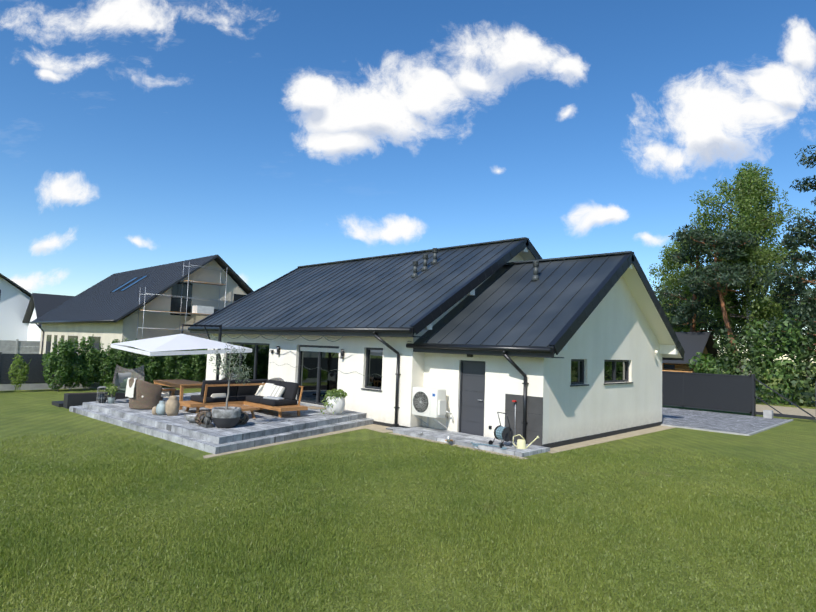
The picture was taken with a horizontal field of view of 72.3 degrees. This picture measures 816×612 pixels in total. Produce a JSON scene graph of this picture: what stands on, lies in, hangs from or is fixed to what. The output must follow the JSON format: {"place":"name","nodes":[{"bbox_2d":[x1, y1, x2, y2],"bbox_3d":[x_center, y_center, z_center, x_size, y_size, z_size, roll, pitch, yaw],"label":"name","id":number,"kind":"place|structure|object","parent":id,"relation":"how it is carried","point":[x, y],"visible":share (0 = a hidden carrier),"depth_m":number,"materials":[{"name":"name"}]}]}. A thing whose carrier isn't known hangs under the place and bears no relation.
{"place":"outdoors","nodes":[
{"label":"outdoors","id":0,"kind":"place"},
{"bbox_2d":[0,273,74,346],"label":"house","id":1,"kind":"structure","parent":0,"point":[21,308],"depth_m":64.05,"materials":[{"name":"white paint"}]},
{"bbox_2d":[29,254,253,355],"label":"neighbour house","id":2,"kind":"structure","parent":0,"point":[105,311],"depth_m":36.55,"materials":[{"name":"grey"}]},
{"bbox_2d":[162,388,175,397],"bbox_3d":[-8.521,2.979,19.167,1.000,0.550,0.412,4,-5,-31],"label":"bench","id":3,"kind":"object","parent":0,"point":[167,390],"visible":0.19,"depth_m":19.16,"materials":[{"name":"brown wood"}]},
{"bbox_2d":[69,392,373,453],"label":"terrace","id":4,"kind":"structure","parent":0,"point":[179,428],"depth_m":14.80,"materials":[{"name":"grey stone"}]},
{"bbox_2d":[96,386,107,402],"bbox_3d":[-9.848,2.867,18.023,0.330,0.525,0.322,-2,-6,44],"label":"lantern","id":5,"kind":"object","parent":4,"relation":"on","point":[101,398],"visible":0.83,"depth_m":17.95,"materials":[{"name":"grey metal"}]},
{"bbox_2d":[105,383,117,403],"bbox_3d":[-9.498,2.801,17.972,0.371,0.663,0.382,1,-4,7],"label":"plant","id":6,"kind":"object","parent":4,"relation":"on","point":[111,388],"visible":1,"depth_m":17.90,"materials":[{"name":"green plant"}]},
{"bbox_2d":[52,390,179,408],"bbox_3d":[-10.518,3.338,20.442,1.450,0.480,4.000,-2,-6,44],"label":"planter box","id":7,"kind":"object","parent":4,"relation":"on","point":[74,399],"visible":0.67,"depth_m":18.95,"materials":[{"name":"grey"}]},
{"bbox_2d":[112,365,144,399],"bbox_3d":[-9.316,2.574,18.590,0.971,1.230,1.068,4,-4,-21],"label":"lounge chair","id":8,"kind":"object","parent":4,"relation":"on","point":[122,375],"visible":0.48,"depth_m":18.81,"materials":[{"name":"fabric"}]},
{"bbox_2d":[125,378,166,408],"bbox_3d":[-8.018,2.645,17.112,1.058,0.892,1.023,-2,-6,44],"label":"wicker armchair","id":9,"kind":"object","parent":4,"relation":"on","point":[141,394],"visible":1,"depth_m":16.69,"materials":[{"name":"beige wicker"}]},
{"bbox_2d":[152,396,179,415],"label":"vases","id":10,"kind":"object","parent":4,"relation":"on","point":[171,407],"visible":1,"depth_m":15.59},
{"bbox_2d":[154,379,202,409],"bbox_3d":[-7.335,2.837,18.104,2.100,0.760,1.000,-2,-6,44],"label":"dining table","id":11,"kind":"object","parent":4,"relation":"on","point":[182,384],"visible":0.54,"depth_m":17.53,"materials":[{"name":"brown wood"}]},
{"bbox_2d":[111,324,251,379],"bbox_3d":[-7.372,1.902,18.634,3.310,2.700,3.735,-2,-6,44],"label":"cantilever parasol","id":12,"kind":"object","parent":4,"relation":"on","point":[169,344],"visible":0.79,"depth_m":17.70,"materials":[{"name":"white fabric"}]},
{"bbox_2d":[184,413,196,422],"bbox_3d":[-5.510,2.919,14.477,0.580,0.200,0.571,-2,-6,44],"label":"stone bowl","id":13,"kind":"object","parent":4,"relation":"on","point":[190,418],"visible":0.54,"depth_m":14.29,"materials":[{"name":"grey stone"}]},
{"bbox_2d":[195,411,212,425],"bbox_3d":[-5.118,2.821,14.023,0.439,0.380,0.439,-2,-6,44],"label":"wicker ball","id":14,"kind":"object","parent":4,"relation":"on","point":[200,417],"visible":0.54,"depth_m":13.87,"materials":[{"name":"brown"}]},
{"bbox_2d":[200,411,213,427],"bbox_3d":[-4.953,2.795,13.810,0.295,0.390,0.200,-2,-6,44],"label":"foo dog statue","id":15,"kind":"object","parent":4,"relation":"on","point":[208,421],"visible":1,"depth_m":13.74,"materials":[{"name":"grey stone"}]},
{"bbox_2d":[221,374,238,379],"bbox_3d":[-6.329,2.832,19.360,0.974,0.962,0.924,-2,-6,44],"label":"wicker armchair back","id":16,"kind":"object","parent":4,"relation":"on","point":[225,378],"visible":0.08,"depth_m":19.73,"materials":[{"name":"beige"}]},
{"bbox_2d":[209,342,251,427],"bbox_3d":[-4.419,1.962,14.064,1.047,2.123,1.121,-2,-6,44],"label":"potted tree","id":17,"kind":"object","parent":4,"relation":"on","point":[226,416],"visible":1,"depth_m":13.84,"materials":[{"name":"grey"}]},
{"bbox_2d":[179,379,307,416],"bbox_3d":[-4.854,2.713,16.544,2.960,0.967,2.717,-2,-6,44],"label":"corner sofa","id":18,"kind":"object","parent":4,"relation":"on","point":[275,395],"visible":1,"depth_m":16.70,"materials":[{"name":"black fabric"}]},
{"bbox_2d":[236,411,295,425],"bbox_3d":[-4.622,3.129,15.647,2.500,0.011,1.800,-2,-6,44],"label":"rug","id":19,"kind":"object","parent":4,"relation":"on","point":[259,418],"visible":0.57,"depth_m":15.43,"materials":[{"name":"grey fabric"}]},
{"bbox_2d":[205,404,259,417],"bbox_3d":[-4.936,2.983,15.688,1.250,0.315,0.952,-2,-6,41],"label":"coffee table","id":20,"kind":"object","parent":19,"relation":"on","point":[246,408],"visible":0.38,"depth_m":15.64,"materials":[{"name":"brown wood"}]},
{"bbox_2d":[237,411,248,424],"bbox_3d":[-4.312,2.884,14.394,0.421,0.362,0.417,-2,-6,44],"label":"wicker ball","id":21,"kind":"object","parent":19,"relation":"on","point":[244,418],"visible":0.6,"depth_m":14.29,"materials":[{"name":"grey wicker"}]},
{"bbox_2d":[308,406,324,408],"bbox_3d":[-3.136,3.400,18.684,0.700,0.014,0.450,-2,-6,44],"label":"door mat","id":22,"kind":"object","parent":4,"relation":"on","point":[312,407],"depth_m":18.65,"materials":[{"name":"beige fabric"}]},
{"bbox_2d":[320,389,346,414],"bbox_3d":[-2.320,2.940,17.155,0.772,0.853,0.829,-2,-6,44],"label":"ivy planter","id":23,"kind":"object","parent":4,"relation":"on","point":[334,404],"visible":1,"depth_m":16.97,"materials":[{"name":"white ceramic"}]},
{"bbox_2d":[269,378,283,380],"bbox_3d":[-4.615,2.869,18.695,0.930,0.912,0.935,-2,-6,44],"label":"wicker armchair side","id":24,"kind":"object","parent":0,"point":[279,379],"visible":0.17,"depth_m":19.07,"materials":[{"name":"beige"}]},
{"bbox_2d":[0,361,815,611],"bbox_3d":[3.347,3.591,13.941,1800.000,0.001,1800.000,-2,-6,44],"label":"ground","id":25,"kind":"structure","parent":0,"point":[33,413],"depth_m":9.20,"materials":[{"name":"green plant"}]},
{"bbox_2d":[0,339,39,353],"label":"concrete fence","id":26,"kind":"object","parent":25,"relation":"on","point":[12,347],"depth_m":45.41,"materials":[{"name":"grey concrete"}]},
{"bbox_2d":[8,354,31,391],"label":"bamboo shrubs","id":27,"kind":"object","parent":25,"relation":"on","point":[16,373],"visible":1,"depth_m":23.25,"materials":[{"name":"green plant"}]},
{"bbox_2d":[0,352,200,390],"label":"fence","id":28,"kind":"object","parent":25,"relation":"on","point":[35,372],"visible":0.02,"depth_m":24.38,"materials":[{"name":"concrete"}]},
{"bbox_2d":[41,334,206,390],"bbox_3d":[-11.104,2.911,28.519,1.398,2.466,13.050,-2,-6,44],"label":"laurel hedge","id":29,"kind":"object","parent":25,"relation":"on","point":[86,363],"visible":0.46,"depth_m":25.37,"materials":[{"name":"green plant"}]},
{"bbox_2d":[137,262,234,337],"bbox_3d":[-13.000,0.961,35.337,0.836,7.200,7.532,-2,-6,44],"label":"scaffolding","id":30,"kind":"object","parent":25,"relation":"on","point":[203,310],"visible":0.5,"depth_m":34.87,"materials":[{"name":"silver metal"}]},
{"bbox_2d":[188,237,684,447],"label":"house","id":31,"kind":"structure","parent":25,"relation":"on","point":[562,351],"depth_m":17.45,"materials":[{"name":"paint"}]},
{"bbox_2d":[196,333,381,376],"bbox_3d":[-5.145,1.727,21.210,11.597,1.248,0.620,-2,-6,44],"label":"garland","id":32,"kind":"object","parent":31,"relation":"attached to","point":[286,339],"visible":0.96,"depth_m":20.23,"materials":[{"name":"grey"}]},
{"bbox_2d":[203,424,675,459],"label":"sand strips","id":33,"kind":"object","parent":25,"relation":"on","point":[378,428],"visible":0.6,"depth_m":15.30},
{"bbox_2d":[386,426,549,456],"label":"paved path","id":34,"kind":"structure","parent":25,"relation":"on","point":[441,435],"depth_m":14.58,"materials":[{"name":"grey stone"}]},
{"bbox_2d":[412,387,453,428],"bbox_3d":[0.711,2.955,16.123,1.110,1.160,0.638,-2,-6,44],"label":"heat pump unit","id":35,"kind":"object","parent":34,"relation":"on","point":[427,402],"visible":1,"depth_m":15.88,"materials":[{"name":"white"}]},
{"bbox_2d":[420,432,452,442],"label":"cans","id":36,"kind":"object","parent":34,"relation":"on","point":[448,439],"visible":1,"depth_m":14.04,"materials":[{"name":"silver metal"}]},
{"bbox_2d":[470,400,515,448],"bbox_3d":[2.303,2.965,13.833,1.414,1.160,0.980,3,-4,-20],"label":"hose reel cart","id":37,"kind":"object","parent":34,"relation":"on","point":[503,433],"visible":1,"depth_m":13.74,"materials":[{"name":"blue"}]},
{"bbox_2d":[513,434,538,448],"bbox_3d":[2.848,3.326,13.508,0.635,0.430,0.171,0,-4,21],"label":"watering can","id":38,"kind":"object","parent":34,"relation":"on","point":[521,443],"visible":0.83,"depth_m":13.48,"materials":[{"name":"beige"}]},
{"bbox_2d":[649,230,704,331],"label":"birch","id":39,"kind":"object","parent":25,"relation":"on","point":[673,276],"visible":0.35,"depth_m":45.58,"materials":[{"name":"green plant"}]},
{"bbox_2d":[662,332,718,372],"bbox_3d":[17.527,3.945,40.674,8.200,4.150,5.200,-2,-6,44],"label":"log cabin","id":40,"kind":"object","parent":25,"relation":"on","point":[693,343],"visible":0.06,"depth_m":37.68,"materials":[{"name":"grey"}]},
{"bbox_2d":[653,227,756,371],"bbox_3d":[20.416,0.089,40.376,8.699,12.013,6.203,3,-4,-11],"label":"pine","id":41,"kind":"object","parent":25,"relation":"on","point":[688,313],"visible":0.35,"depth_m":39.88,"materials":[{"name":"green plant"}]},
{"bbox_2d":[668,224,771,371],"bbox_3d":[20.529,0.160,37.041,5.598,11.478,7.667,-2,-6,44],"label":"leaning pine","id":42,"kind":"object","parent":25,"relation":"on","point":[710,286],"visible":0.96,"depth_m":36.59,"materials":[{"name":"green plant"}]},
{"bbox_2d":[671,204,799,372],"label":"pine","id":43,"kind":"object","parent":25,"relation":"on","point":[703,262],"visible":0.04,"depth_m":41.46,"materials":[{"name":"green plant"}]},
{"bbox_2d":[655,265,815,376],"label":"distant trees","id":44,"kind":"object","parent":25,"relation":"on","point":[804,330],"depth_m":72.79,"materials":[{"name":"green plant"}]},
{"bbox_2d":[683,161,815,374],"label":"birch","id":45,"kind":"object","parent":25,"relation":"on","point":[747,193],"visible":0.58,"depth_m":38.39,"materials":[{"name":"green plant"}]},
{"bbox_2d":[686,314,815,406],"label":"bushes","id":46,"kind":"object","parent":25,"relation":"on","point":[757,362],"visible":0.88,"depth_m":30.49,"materials":[{"name":"green plant"}]},
{"bbox_2d":[756,211,815,353],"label":"pine","id":47,"kind":"object","parent":25,"relation":"on","point":[804,312],"visible":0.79,"depth_m":31.00,"materials":[{"name":"green plant"}]},
{"bbox_2d":[780,245,815,280],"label":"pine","id":48,"kind":"object","parent":25,"relation":"on","point":[812,274],"visible":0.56,"depth_m":34.28,"materials":[{"name":"green plant"}]},
{"bbox_2d":[789,145,815,315],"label":"pine","id":49,"kind":"object","parent":25,"relation":"on","point":[810,185],"visible":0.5,"depth_m":37.64,"materials":[{"name":"green plant"}]},
{"bbox_2d":[0,0,815,362],"label":"sky","id":50,"kind":"structure","parent":0,"point":[269,138],"materials":[{"name":"blue"}]},
{"bbox_2d":[661,407,792,435],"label":"driveway","id":51,"kind":"structure","parent":0,"point":[737,424],"depth_m":21.15,"materials":[{"name":"grey stone"}]},
{"bbox_2d":[662,371,815,419],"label":"sliding gate","id":52,"kind":"structure","parent":51,"relation":"on","point":[726,392],"depth_m":24.79,"materials":[{"name":"black metal"}]},
{"bbox_2d":[756,404,815,418],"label":"street","id":53,"kind":"structure","parent":0,"point":[787,410],"depth_m":27.17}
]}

